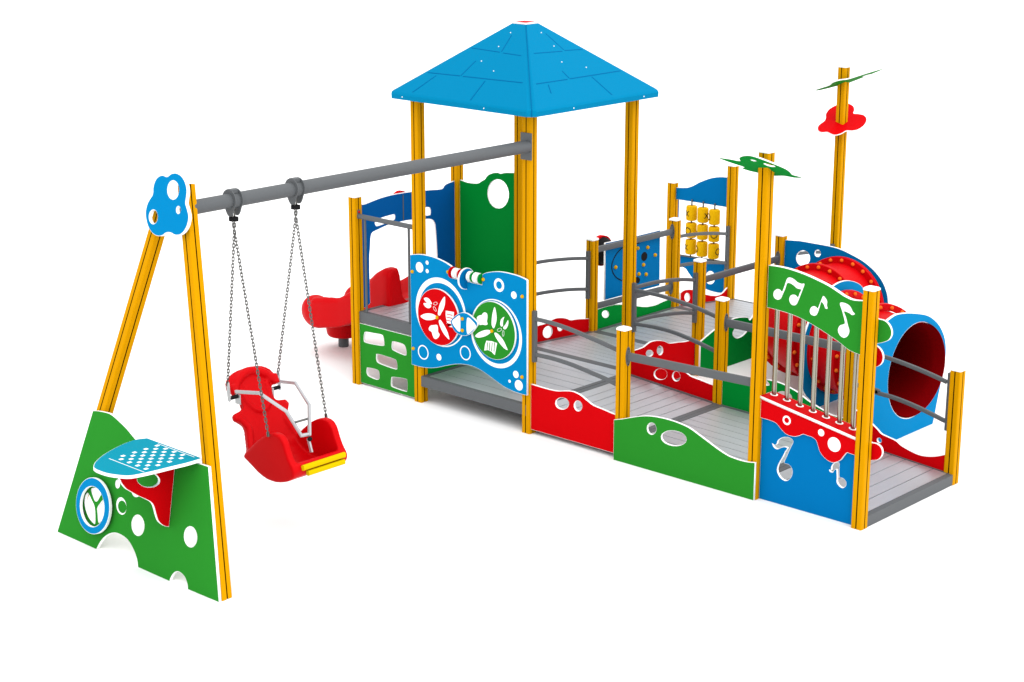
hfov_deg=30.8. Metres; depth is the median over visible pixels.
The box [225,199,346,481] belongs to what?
swing seat
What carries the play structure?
on the ground
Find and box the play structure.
[57,20,965,601]
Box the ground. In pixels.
[0,0,1023,681]
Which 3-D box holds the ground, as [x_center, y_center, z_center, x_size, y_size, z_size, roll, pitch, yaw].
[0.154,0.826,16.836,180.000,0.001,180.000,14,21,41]

